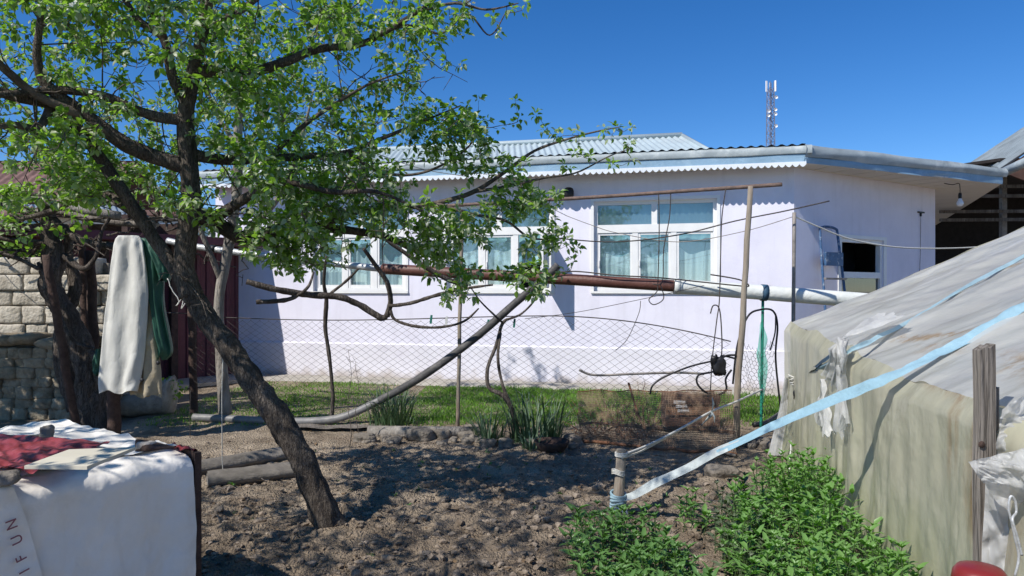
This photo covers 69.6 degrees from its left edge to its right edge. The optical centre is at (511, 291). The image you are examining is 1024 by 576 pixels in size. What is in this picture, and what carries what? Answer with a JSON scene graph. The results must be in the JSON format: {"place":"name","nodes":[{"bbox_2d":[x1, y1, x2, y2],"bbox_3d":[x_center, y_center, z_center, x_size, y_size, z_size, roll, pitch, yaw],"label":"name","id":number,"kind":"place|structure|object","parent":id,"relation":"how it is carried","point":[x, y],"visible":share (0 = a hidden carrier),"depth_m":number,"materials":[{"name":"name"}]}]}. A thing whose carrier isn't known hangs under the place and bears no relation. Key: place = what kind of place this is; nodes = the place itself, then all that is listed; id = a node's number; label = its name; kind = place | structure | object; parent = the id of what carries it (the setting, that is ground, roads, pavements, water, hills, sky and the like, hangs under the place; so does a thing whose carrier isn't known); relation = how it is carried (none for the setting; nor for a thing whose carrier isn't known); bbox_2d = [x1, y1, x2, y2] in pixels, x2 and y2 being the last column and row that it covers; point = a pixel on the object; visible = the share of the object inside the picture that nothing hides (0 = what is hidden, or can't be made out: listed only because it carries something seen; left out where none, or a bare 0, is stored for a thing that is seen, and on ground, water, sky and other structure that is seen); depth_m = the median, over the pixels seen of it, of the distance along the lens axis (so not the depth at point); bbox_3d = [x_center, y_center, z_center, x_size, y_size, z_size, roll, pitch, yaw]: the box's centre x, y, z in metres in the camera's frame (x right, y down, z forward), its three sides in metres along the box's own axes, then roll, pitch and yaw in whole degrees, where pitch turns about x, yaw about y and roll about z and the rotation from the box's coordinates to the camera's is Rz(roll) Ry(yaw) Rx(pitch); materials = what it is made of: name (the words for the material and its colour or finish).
{"place":"outdoors","nodes":[
{"label":"outdoors","id":0,"kind":"place"},
{"bbox_2d":[0,161,163,223],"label":"neighbour house","id":1,"kind":"structure","parent":0,"point":[32,175],"depth_m":22.98,"materials":[{"name":"red tile"}]},
{"bbox_2d":[221,359,222,468],"bbox_3d":[-2.463,1.192,6.354,0.114,1.415,0.319,0,0,8],"label":"hanging string","id":2,"kind":"object","parent":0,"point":[221,414],"visible":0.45,"depth_m":6.25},
{"bbox_2d":[0,381,871,575],"bbox_3d":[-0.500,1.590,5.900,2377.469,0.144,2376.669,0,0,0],"label":"ground","id":3,"kind":"structure","parent":0,"point":[202,433],"depth_m":5.78,"materials":[{"name":"soil"}]},
{"bbox_2d":[0,234,41,256],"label":"green shrub","id":4,"kind":"object","parent":3,"relation":"on","point":[37,251],"visible":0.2,"depth_m":10.57,"materials":[{"name":"green plant"}]},
{"bbox_2d":[0,257,110,332],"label":"block wall","id":5,"kind":"structure","parent":3,"relation":"on","point":[24,308],"depth_m":9.70,"materials":[{"name":"white stone"}]},
{"bbox_2d":[42,254,80,424],"bbox_3d":[-4.958,0.628,8.126,0.104,2.058,0.410,0,0,39],"label":"rusty pole","id":6,"kind":"object","parent":3,"relation":"on","point":[60,335],"visible":0.88,"depth_m":8.08,"materials":[{"name":"metal"}]},
{"bbox_2d":[0,332,123,419],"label":"rubble wall","id":7,"kind":"structure","parent":3,"relation":"on","point":[29,387],"depth_m":9.12,"materials":[{"name":"stone"}]},
{"bbox_2d":[77,243,87,329],"bbox_3d":[-5.415,0.463,9.300,0.166,2.279,0.117,0,0,0],"label":"trellis post","id":8,"kind":"object","parent":3,"relation":"on","point":[83,309],"visible":0.21,"depth_m":9.26,"materials":[{"name":"wood"}]},
{"bbox_2d":[1,195,121,219],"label":"trellis pole","id":9,"kind":"object","parent":8,"relation":"on","point":[117,215],"visible":0.37,"depth_m":8.36,"materials":[{"name":"grey wood"}]},
{"bbox_2d":[84,250,99,348],"bbox_3d":[-5.127,0.554,9.000,0.190,2.098,0.137,0,0,0],"label":"trellis post","id":10,"kind":"object","parent":3,"relation":"on","point":[91,304],"visible":0.48,"depth_m":8.95,"materials":[{"name":"wood"}]},
{"bbox_2d":[1,202,156,228],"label":"trellis pole","id":11,"kind":"object","parent":10,"relation":"on","point":[127,223],"visible":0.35,"depth_m":8.74,"materials":[{"name":"grey wood"}]},
{"bbox_2d":[13,200,176,234],"bbox_3d":[-8.610,-0.180,13.400,4.971,3.561,2.800,0,0,0],"label":"tin lean to","id":12,"kind":"object","parent":3,"relation":"on","point":[161,229],"visible":0.07,"depth_m":14.50,"materials":[{"name":"metal"}]},
{"bbox_2d":[0,419,201,575],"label":"covered hutch","id":13,"kind":"object","parent":3,"relation":"on","point":[133,513],"visible":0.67,"depth_m":2.94,"materials":[{"name":"white fabric"}]},
{"bbox_2d":[0,469,21,486],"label":"grey stone","id":14,"kind":"object","parent":13,"relation":"on","point":[9,477],"visible":1,"depth_m":2.57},
{"bbox_2d":[25,424,54,437],"bbox_3d":[-2.124,0.641,3.303,0.124,0.074,0.051,0,0,-25],"label":"broken brick","id":15,"kind":"object","parent":13,"relation":"on","point":[46,431],"visible":0.61,"depth_m":3.30,"materials":[{"name":"brick"}]},
{"bbox_2d":[0,434,109,473],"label":"red tarp","id":16,"kind":"object","parent":13,"relation":"on","point":[19,451],"visible":0.79,"depth_m":3.06,"materials":[{"name":"fabric"}]},
{"bbox_2d":[24,447,135,469],"bbox_3d":[-1.559,0.604,2.670,0.254,0.022,0.270,0,0,0],"label":"plywood board","id":17,"kind":"object","parent":13,"relation":"on","point":[78,459],"visible":1,"depth_m":2.64,"materials":[{"name":"wood"}]},
{"bbox_2d":[135,439,175,451],"bbox_3d":[-1.443,0.623,2.979,0.160,0.048,0.067,0,0,0],"label":"old slipper","id":18,"kind":"object","parent":13,"relation":"on","point":[144,445],"visible":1,"depth_m":2.96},
{"bbox_2d":[106,390,121,433],"bbox_3d":[-4.297,0.558,8.010,0.278,2.198,0.161,0,0,25],"label":"coat post","id":19,"kind":"object","parent":3,"relation":"on","point":[114,421],"visible":0.16,"depth_m":7.98,"materials":[{"name":"wood"}]},
{"bbox_2d":[92,235,172,397],"bbox_3d":[-4.044,0.277,7.868,0.853,1.735,0.283,0,0,0],"label":"hanging coat","id":20,"kind":"object","parent":19,"relation":"hanging from","point":[137,343],"visible":0.89,"depth_m":7.78,"materials":[{"name":"white fabric"}]},
{"bbox_2d":[0,226,262,379],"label":"maroon shed","id":21,"kind":"structure","parent":3,"relation":"on","point":[176,363],"depth_m":12.80,"materials":[{"name":"paint"}]},
{"bbox_2d":[0,171,265,428],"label":"grape vine","id":22,"kind":"object","parent":3,"relation":"on","point":[91,400],"visible":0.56,"depth_m":8.46,"materials":[{"name":"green plant"}]},
{"bbox_2d":[120,375,178,416],"bbox_3d":[-4.719,1.331,9.341,0.873,0.535,0.470,0,0,0],"label":"woven sack","id":23,"kind":"object","parent":3,"relation":"on","point":[133,405],"visible":0.55,"depth_m":9.18,"materials":[{"name":"fabric"}]},
{"bbox_2d":[162,376,187,399],"bbox_3d":[-4.372,1.336,9.407,0.358,0.531,0.580,0,0,-36],"label":"weed","id":24,"kind":"object","parent":3,"relation":"on","point":[178,394],"visible":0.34,"depth_m":9.29,"materials":[{"name":"green plant"}]},
{"bbox_2d":[145,210,215,236],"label":"cream outbuilding","id":25,"kind":"structure","parent":3,"relation":"on","point":[149,213],"depth_m":19.94,"materials":[{"name":"beige tile"}]},
{"bbox_2d":[123,374,237,394],"bbox_3d":[-6.174,1.540,11.517,0.890,0.060,4.716,0,0,41],"label":"shed apron","id":26,"kind":"object","parent":3,"relation":"on","point":[200,380],"visible":0.11,"depth_m":12.45,"materials":[{"name":"concrete"}]},
{"bbox_2d":[34,5,340,414],"bbox_3d":[-3.802,-1.071,8.760,3.709,5.106,1.420,0,0,0],"label":"fruit tree","id":27,"kind":"object","parent":3,"relation":"on","point":[221,270],"visible":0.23,"depth_m":8.74,"materials":[{"name":"green plant"}]},
{"bbox_2d":[187,309,197,413],"bbox_3d":[-4.041,0.961,9.320,0.107,1.486,0.143,0,0,40],"label":"fence post","id":28,"kind":"object","parent":3,"relation":"on","point":[192,354],"visible":0.76,"depth_m":9.28,"materials":[{"name":"wood"}]},
{"bbox_2d":[166,312,730,433],"bbox_3d":[-1.199,0.882,8.629,7.220,1.226,0.263,0,0,15],"label":"wire fence","id":29,"kind":"object","parent":28,"relation":"attached to","point":[531,316],"visible":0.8,"depth_m":8.55,"materials":[{"name":"metal"}]},
{"bbox_2d":[202,447,286,474],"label":"timber beam","id":30,"kind":"structure","parent":3,"relation":"on","point":[257,457],"depth_m":6.65,"materials":[{"name":"grey wood"}]},
{"bbox_2d":[206,462,294,486],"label":"timber beam","id":31,"kind":"structure","parent":3,"relation":"on","point":[253,474],"depth_m":6.10,"materials":[{"name":"grey wood"}]},
{"bbox_2d":[0,0,640,529],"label":"fruit tree","id":32,"kind":"object","parent":3,"relation":"on","point":[76,132],"visible":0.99,"depth_m":4.93,"materials":[{"name":"green plant"}]},
{"bbox_2d":[223,78,566,215],"bbox_3d":[-0.846,-1.251,7.065,0.232,0.663,4.908,0,0,35],"label":"pale rope","id":33,"kind":"object","parent":32,"relation":"attached to","point":[407,164],"visible":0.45,"depth_m":7.10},
{"bbox_2d":[298,423,381,428],"bbox_3d":[-1.991,1.555,8.556,1.000,0.024,0.400,0,0,0],"label":"old board","id":34,"kind":"object","parent":3,"relation":"on","point":[320,426],"visible":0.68,"depth_m":8.49,"materials":[{"name":"grey wood"}]},
{"bbox_2d":[352,432,373,442],"bbox_3d":[-1.567,1.568,7.828,0.253,0.123,0.179,0,0,0],"label":"edging stone","id":35,"kind":"object","parent":3,"relation":"on","point":[358,437],"visible":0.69,"depth_m":7.76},
{"bbox_2d":[361,433,376,443],"bbox_3d":[-1.522,1.576,7.805,0.179,0.114,0.182,0,0,0],"label":"stone","id":36,"kind":"object","parent":3,"relation":"on","point":[373,438],"visible":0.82,"depth_m":7.74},
{"bbox_2d":[246,241,492,415],"bbox_3d":[-1.482,0.503,8.123,2.592,2.138,1.035,0,0,7],"label":"young vine","id":37,"kind":"object","parent":3,"relation":"on","point":[325,295],"visible":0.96,"depth_m":8.17,"materials":[{"name":"brown plant"}]},
{"bbox_2d":[191,262,559,423],"bbox_3d":[-1.615,0.622,8.574,4.366,1.900,0.162,0,0,6],"label":"bent pipe","id":38,"kind":"object","parent":3,"relation":"on","point":[493,322],"visible":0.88,"depth_m":8.51,"materials":[{"name":"grey plastic"}]},
{"bbox_2d":[353,379,432,425],"bbox_3d":[-1.417,1.301,8.651,0.966,0.619,1.137,0,0,39],"label":"leek clump","id":39,"kind":"object","parent":3,"relation":"on","point":[387,417],"visible":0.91,"depth_m":8.53,"materials":[{"name":"green plant"}]},
{"bbox_2d":[386,436,402,444],"bbox_3d":[-1.237,1.574,7.753,0.146,0.101,0.173,0,0,23],"label":"stone","id":40,"kind":"object","parent":3,"relation":"on","point":[397,440],"visible":0.75,"depth_m":7.70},
{"bbox_2d":[404,427,435,441],"bbox_3d":[-1.004,1.555,7.965,0.357,0.173,0.226,0,0,16],"label":"edging stone","id":41,"kind":"object","parent":3,"relation":"on","point":[423,434],"visible":0.94,"depth_m":7.88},
{"bbox_2d":[367,426,480,437],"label":"edging stones","id":42,"kind":"object","parent":3,"relation":"on","point":[377,431],"visible":0.28,"depth_m":8.02,"materials":[{"name":"grey stone"}]},
{"bbox_2d":[431,428,450,438],"bbox_3d":[-0.789,1.565,8.066,0.303,0.151,0.196,0,0,19],"label":"edging stone","id":43,"kind":"object","parent":3,"relation":"on","point":[442,433],"visible":0.52,"depth_m":7.97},
{"bbox_2d":[202,446,682,562],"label":"fallen twigs","id":44,"kind":"object","parent":3,"relation":"on","point":[449,494],"visible":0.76,"depth_m":5.76,"materials":[{"name":"brown wood"}]},
{"bbox_2d":[229,449,681,555],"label":"weed seedlings","id":45,"kind":"object","parent":3,"relation":"on","point":[490,463],"visible":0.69,"depth_m":6.40,"materials":[{"name":"green plant"}]},
{"bbox_2d":[137,380,781,426],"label":"lawn grass","id":46,"kind":"structure","parent":3,"relation":"on","point":[452,418],"depth_m":10.02,"materials":[{"name":"plant"}]},
{"bbox_2d":[456,218,463,425],"bbox_3d":[-0.603,0.377,8.486,0.049,2.552,0.279,0,0,10],"label":"metal pole","id":47,"kind":"object","parent":3,"relation":"on","point":[458,364],"visible":0.55,"depth_m":8.43,"materials":[{"name":"metal"}]},
{"bbox_2d":[202,430,719,573],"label":"dead leaves","id":48,"kind":"object","parent":3,"relation":"on","point":[508,567],"visible":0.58,"depth_m":5.62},
{"bbox_2d":[461,436,474,444],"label":"stone","id":49,"kind":"object","parent":3,"relation":"on","point":[466,440],"visible":0.88,"depth_m":7.69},
{"bbox_2d":[458,405,513,441],"bbox_3d":[-0.224,1.405,7.815,0.790,0.465,0.762,0,0,0],"label":"leek clump","id":50,"kind":"object","parent":3,"relation":"on","point":[483,431],"visible":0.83,"depth_m":7.81,"materials":[{"name":"green plant"}]},
{"bbox_2d":[479,438,496,446],"bbox_3d":[-0.251,1.575,7.632,0.192,0.096,0.135,0,0,0],"label":"edging stone","id":51,"kind":"object","parent":3,"relation":"on","point":[484,442],"visible":1,"depth_m":7.58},
{"bbox_2d":[200,435,796,575],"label":"soil clods","id":52,"kind":"object","parent":3,"relation":"on","point":[255,559],"visible":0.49,"depth_m":4.98,"materials":[{"name":"soil"}]},
{"bbox_2d":[202,430,798,567],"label":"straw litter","id":53,"kind":"object","parent":3,"relation":"on","point":[451,496],"visible":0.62,"depth_m":5.60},
{"bbox_2d":[472,289,534,432],"bbox_3d":[-0.067,0.715,8.146,0.781,1.644,0.363,0,0,0],"label":"twisted vine","id":54,"kind":"object","parent":3,"relation":"on","point":[505,396],"visible":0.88,"depth_m":8.10,"materials":[{"name":"brown plant"}]},
{"bbox_2d":[498,438,512,447],"bbox_3d":[-0.064,1.578,7.601,0.156,0.121,0.110,0,0,0],"label":"edging stone","id":55,"kind":"object","parent":3,"relation":"on","point":[505,442],"visible":0.81,"depth_m":7.56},
{"bbox_2d":[487,384,577,442],"bbox_3d":[0.248,1.294,7.965,1.180,0.659,1.292,0,0,-35],"label":"leek clump","id":56,"kind":"object","parent":3,"relation":"on","point":[550,430],"visible":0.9,"depth_m":7.82,"materials":[{"name":"green plant"}]},
{"bbox_2d":[518,430,546,451],"bbox_3d":[0.204,1.501,7.411,0.435,0.236,0.535,0,0,0],"label":"leek clump","id":57,"kind":"object","parent":3,"relation":"on","point":[529,446],"visible":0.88,"depth_m":7.38,"materials":[{"name":"green plant"}]},
{"bbox_2d":[534,437,568,452],"bbox_3d":[0.397,1.551,7.360,0.356,0.118,0.356,0,0,0],"label":"clay bowl","id":58,"kind":"object","parent":3,"relation":"on","point":[554,444],"visible":0.95,"depth_m":7.27,"materials":[{"name":"ceramic"}]},
{"bbox_2d":[569,436,582,443],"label":"edging stone","id":59,"kind":"object","parent":3,"relation":"on","point":[577,439],"visible":0.65,"depth_m":7.70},
{"bbox_2d":[199,132,1007,388],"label":"lavender house","id":60,"kind":"structure","parent":3,"relation":"on","point":[878,198],"depth_m":12.12,"materials":[{"name":"paint"}]},
{"bbox_2d":[310,205,407,292],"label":"window","id":61,"kind":"structure","parent":60,"relation":"in","point":[364,281],"depth_m":13.11,"materials":[{"name":"white paint"}]},
{"bbox_2d":[443,201,554,292],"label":"window","id":62,"kind":"structure","parent":60,"relation":"in","point":[506,242],"depth_m":12.54,"materials":[{"name":"white paint"}]},
{"bbox_2d":[564,187,573,196],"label":"wall siren","id":63,"kind":"structure","parent":60,"relation":"attached to","point":[570,193],"depth_m":11.94,"materials":[{"name":"black plastic"}]},
{"bbox_2d":[591,195,719,292],"bbox_3d":[2.310,-0.738,11.927,2.034,1.545,0.353,0,0,13],"label":"window","id":64,"kind":"structure","parent":60,"relation":"in","point":[694,260],"depth_m":11.94,"materials":[{"name":"white paint"}]},
{"bbox_2d":[838,234,886,291],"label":"window","id":65,"kind":"structure","parent":60,"relation":"in","point":[847,246],"depth_m":12.70,"materials":[{"name":"white paint"}]},
{"bbox_2d":[944,183,963,206],"bbox_3d":[7.748,-1.690,12.904,0.295,0.426,0.111,0,0,36],"label":"light bulb","id":66,"kind":"object","parent":60,"relation":"hanging from","point":[960,203],"visible":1,"depth_m":12.83,"materials":[{"name":"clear glass"}]},
{"bbox_2d":[562,382,668,442],"bbox_3d":[1.205,1.303,8.150,1.373,0.580,1.370,0,0,0],"label":"brushwood","id":67,"kind":"object","parent":3,"relation":"on","point":[594,431],"visible":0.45,"depth_m":8.11,"materials":[{"name":"wood"}]},
{"bbox_2d":[610,448,629,518],"bbox_3d":[0.757,1.412,5.231,0.146,0.576,0.144,0,0,0],"label":"tied stake","id":68,"kind":"object","parent":3,"relation":"on","point":[618,493],"visible":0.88,"depth_m":5.21,"materials":[{"name":"wood"}]},
{"bbox_2d":[621,431,678,458],"bbox_3d":[1.062,1.205,5.719,0.081,0.074,1.179,0,0,32],"label":"white rope","id":69,"kind":"object","parent":68,"relation":"attached to","point":[644,449],"visible":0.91,"depth_m":5.74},
{"bbox_2d":[628,388,763,453],"bbox_3d":[1.659,1.118,6.485,0.127,0.206,3.103,0,0,37],"label":"white rope","id":70,"kind":"object","parent":68,"relation":"attached to","point":[681,428],"visible":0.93,"depth_m":6.36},
{"bbox_2d":[701,397,715,424],"bbox_3d":[1.779,1.088,6.671,0.138,0.254,0.028,0,0,0],"label":"cloth bow","id":71,"kind":"object","parent":70,"relation":"attached to","point":[711,414],"visible":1,"depth_m":6.66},
{"bbox_2d":[625,302,1023,500],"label":"wide strap","id":72,"kind":"object","parent":68,"relation":"attached to","point":[854,391],"visible":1,"depth_m":4.26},
{"bbox_2d":[559,500,719,575],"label":"mint bed","id":73,"kind":"object","parent":3,"relation":"on","point":[639,555],"visible":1,"depth_m":4.11,"materials":[{"name":"green plant"}]},
{"bbox_2d":[577,389,736,454],"bbox_3d":[1.436,1.289,7.510,1.675,0.630,0.262,0,0,25],"label":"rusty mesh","id":74,"kind":"object","parent":3,"relation":"on","point":[587,423],"visible":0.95,"depth_m":7.47,"materials":[{"name":"metal"}]},
{"bbox_2d":[628,382,646,436],"bbox_3d":[1.292,1.219,7.598,0.027,0.533,0.271,0,0,-37],"label":"iron rod","id":75,"kind":"object","parent":74,"relation":"on","point":[630,389],"visible":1,"depth_m":7.61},
{"bbox_2d":[579,354,735,395],"bbox_3d":[1.488,0.838,7.678,1.631,0.428,0.402,0,0,13],"label":"cable bundle","id":76,"kind":"object","parent":74,"relation":"on","point":[718,365],"visible":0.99,"depth_m":7.42,"materials":[{"name":"black plastic"}]},
{"bbox_2d":[661,392,719,426],"bbox_3d":[2.061,1.360,8.534,0.620,0.380,0.370,0,0,0],"label":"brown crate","id":77,"kind":"object","parent":3,"relation":"on","point":[682,404],"visible":0.41,"depth_m":8.37,"materials":[{"name":"wood"}]},
{"bbox_2d":[672,485,719,534],"bbox_3d":[1.239,1.480,5.035,0.316,0.253,0.695,0,0,6],"label":"mint tuft","id":78,"kind":"object","parent":3,"relation":"on","point":[695,505],"visible":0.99,"depth_m":4.88,"materials":[{"name":"green plant"}]},
{"bbox_2d":[676,452,736,468],"bbox_3d":[1.628,1.559,6.674,0.200,0.068,1.338,0,0,44],"label":"old hose","id":79,"kind":"object","parent":3,"relation":"on","point":[700,454],"visible":0.44,"depth_m":6.87,"materials":[{"name":"grey rubber"}]},
{"bbox_2d":[703,463,740,478],"bbox_3d":[1.804,1.565,6.320,0.295,0.147,0.224,0,0,0],"label":"edging stone","id":80,"kind":"object","parent":3,"relation":"on","point":[718,470],"visible":0.77,"depth_m":6.26,"materials":[{"name":"stone"}]},
{"bbox_2d":[733,186,752,449],"bbox_3d":[2.336,0.295,7.449,0.203,2.716,0.082,0,0,9],"label":"wooden pole","id":81,"kind":"object","parent":3,"relation":"on","point":[738,367],"visible":0.84,"depth_m":7.42,"materials":[{"name":"wood"}]},
{"bbox_2d":[300,182,781,214],"bbox_3d":[-0.165,-1.070,8.849,6.470,0.056,0.241,0,0,26],"label":"rusty rail","id":82,"kind":"object","parent":81,"relation":"on","point":[765,185],"visible":0.72,"depth_m":8.00,"materials":[{"name":"metal"}]},
{"bbox_2d":[648,195,663,304],"bbox_3d":[1.569,-0.449,8.000,0.172,1.202,0.011,0,0,0],"label":"hanging wire","id":83,"kind":"object","parent":82,"relation":"hanging from","point":[658,260],"visible":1,"depth_m":8.00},
{"bbox_2d":[653,194,670,284],"bbox_3d":[1.621,-0.557,7.950,0.200,0.988,0.011,0,0,0],"label":"hanging wire","id":84,"kind":"object","parent":82,"relation":"hanging from","point":[664,242],"visible":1,"depth_m":7.95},
{"bbox_2d":[710,189,725,391],"bbox_3d":[2.128,-0.010,7.600,0.170,2.096,0.011,0,0,0],"label":"hanging wire","id":85,"kind":"object","parent":82,"relation":"hanging from","point":[719,283],"visible":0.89,"depth_m":7.60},
{"bbox_2d":[710,304,722,354],"bbox_3d":[2.108,0.435,7.600,0.132,0.598,0.013,0,0,0],"label":"hook wire","id":86,"kind":"object","parent":85,"relation":"hanging from","point":[721,326],"visible":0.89,"depth_m":7.60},
{"bbox_2d":[732,308,780,422],"bbox_3d":[2.579,0.779,7.751,0.569,1.205,0.092,0,0,-7],"label":"wire hoop","id":87,"kind":"object","parent":3,"relation":"on","point":[776,330],"visible":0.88,"depth_m":7.75,"materials":[{"name":"black plastic"}]},
{"bbox_2d":[760,301,763,426],"bbox_3d":[2.792,0.854,8.203,0.098,1.494,0.100,0,0,42],"label":"green post","id":88,"kind":"object","parent":3,"relation":"on","point":[762,354],"visible":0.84,"depth_m":8.21,"materials":[{"name":"metal"}]},
{"bbox_2d":[166,238,867,305],"bbox_3d":[-0.096,-0.245,8.802,9.340,0.951,0.536,0,0,11],"label":"overhead pipe","id":89,"kind":"object","parent":88,"relation":"on","point":[763,292],"visible":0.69,"depth_m":8.24,"materials":[{"name":"silver metal"}]},
{"bbox_2d":[525,285,703,318],"bbox_3d":[1.132,0.124,8.229,1.980,0.380,0.065,0,0,6],"label":"thin wire","id":90,"kind":"object","parent":89,"relation":"attached to","point":[617,304],"visible":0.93,"depth_m":8.23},
{"bbox_2d":[560,271,748,286],"bbox_3d":[1.516,-0.139,8.235,2.182,0.192,0.079,0,0,13],"label":"black cable","id":91,"kind":"object","parent":89,"relation":"on","point":[664,278],"visible":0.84,"depth_m":8.17,"materials":[{"name":"rubber"}]},
{"bbox_2d":[752,412,777,426],"bbox_3d":[3.034,1.496,8.634,0.110,0.092,0.892,0,0,40],"label":"black tube","id":92,"kind":"object","parent":3,"relation":"on","point":[757,424],"visible":0.59,"depth_m":8.43,"materials":[{"name":"plastic"}]},
{"bbox_2d":[759,441,770,449],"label":"stone","id":93,"kind":"object","parent":3,"relation":"on","point":[764,445],"visible":0.67,"depth_m":7.46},
{"bbox_2d":[766,80,777,146],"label":"phone mast","id":94,"kind":"object","parent":3,"relation":"on","point":[770,111],"visible":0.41,"depth_m":149.59,"materials":[{"name":"metal"}]},
{"bbox_2d":[791,212,795,321],"bbox_3d":[3.057,0.372,8.000,0.061,2.456,0.042,0,0,0],"label":"line pole","id":95,"kind":"object","parent":3,"relation":"on","point":[793,266],"visible":0.48,"depth_m":7.98,"materials":[{"name":"metal"}]},
{"bbox_2d":[568,216,791,241],"bbox_3d":[1.873,-0.746,8.517,2.605,0.362,0.056,0,0,23],"label":"grey wire","id":96,"kind":"object","parent":95,"relation":"attached to","point":[681,241],"visible":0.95,"depth_m":8.48,"materials":[{"name":"metal"}]},
{"bbox_2d":[565,201,829,242],"bbox_3d":[1.946,-0.762,8.234,2.968,0.401,0.114,0,0,16],"label":"wire","id":97,"kind":"object","parent":95,"relation":"attached to","point":[701,229],"visible":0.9,"depth_m":8.22,"materials":[{"name":"metal"}]},
{"bbox_2d":[796,216,976,248],"bbox_3d":[5.315,-0.672,9.231,5.129,0.300,0.088,0,0,-28],"label":"pale rope","id":98,"kind":"object","parent":95,"relation":"attached to","point":[878,244],"visible":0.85,"depth_m":8.70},
{"bbox_2d":[705,440,928,575],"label":"mint bed","id":99,"kind":"object","parent":3,"relation":"on","point":[823,556],"visible":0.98,"depth_m":4.12,"materials":[{"name":"green plant"}]},
{"bbox_2d":[819,225,846,309],"bbox_3d":[5.082,0.257,11.535,0.736,2.591,0.316,0,0,-34],"label":"step ladder","id":100,"kind":"object","parent":3,"relation":"on","point":[831,258],"visible":0.57,"depth_m":11.52,"materials":[{"name":"metal"}]},
{"bbox_2d":[768,226,1023,575],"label":"film greenhouse","id":101,"kind":"object","parent":3,"relation":"on","point":[899,450],"visible":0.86,"depth_m":4.43,"materials":[{"name":"white plastic"}]},
{"bbox_2d":[815,254,1023,370],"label":"thin strap","id":102,"kind":"object","parent":101,"relation":"attached to","point":[882,334],"visible":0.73,"depth_m":5.25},
{"bbox_2d":[951,560,1006,575],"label":"red canister","id":103,"kind":"object","parent":3,"relation":"on","point":[969,568],"visible":1,"depth_m":2.33,"materials":[{"name":"plastic"}]},
{"bbox_2d":[935,127,1023,264],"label":"open outbuilding","id":104,"kind":"structure","parent":3,"relation":"on","point":[995,213],"depth_m":22.00,"materials":[{"name":"metal"}]},
{"bbox_2d":[972,343,998,561],"bbox_3d":[1.848,0.902,2.865,0.113,1.396,0.081,0,0,0],"label":"split post","id":105,"kind":"object","parent":3,"relation":"on","point":[985,409],"visible":0.62,"depth_m":2.84,"materials":[{"name":"grey wood"}]},
{"bbox_2d":[969,396,1023,570],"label":"loose film","id":106,"kind":"object","parent":105,"relation":"hanging from","point":[1000,474],"visible":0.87,"depth_m":2.77,"materials":[{"name":"plastic"}]},
{"bbox_2d":[1007,495,1023,575],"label":"wire hook","id":107,"kind":"object","parent":106,"relation":"hanging from","point":[1017,541],"visible":1,"depth_m":2.50,"materials":[{"name":"silver metal"}]},
{"bbox_2d":[0,0,1023,209],"label":"sky","id":108,"kind":"structure","parent":0,"point":[943,80],"materials":[{"name":"blue"}]},
{"bbox_2d":[262,374,782,396],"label":"house path","id":109,"kind":"structure","parent":0,"point":[476,384],"depth_m":11.99,"materials":[{"name":"concrete"}]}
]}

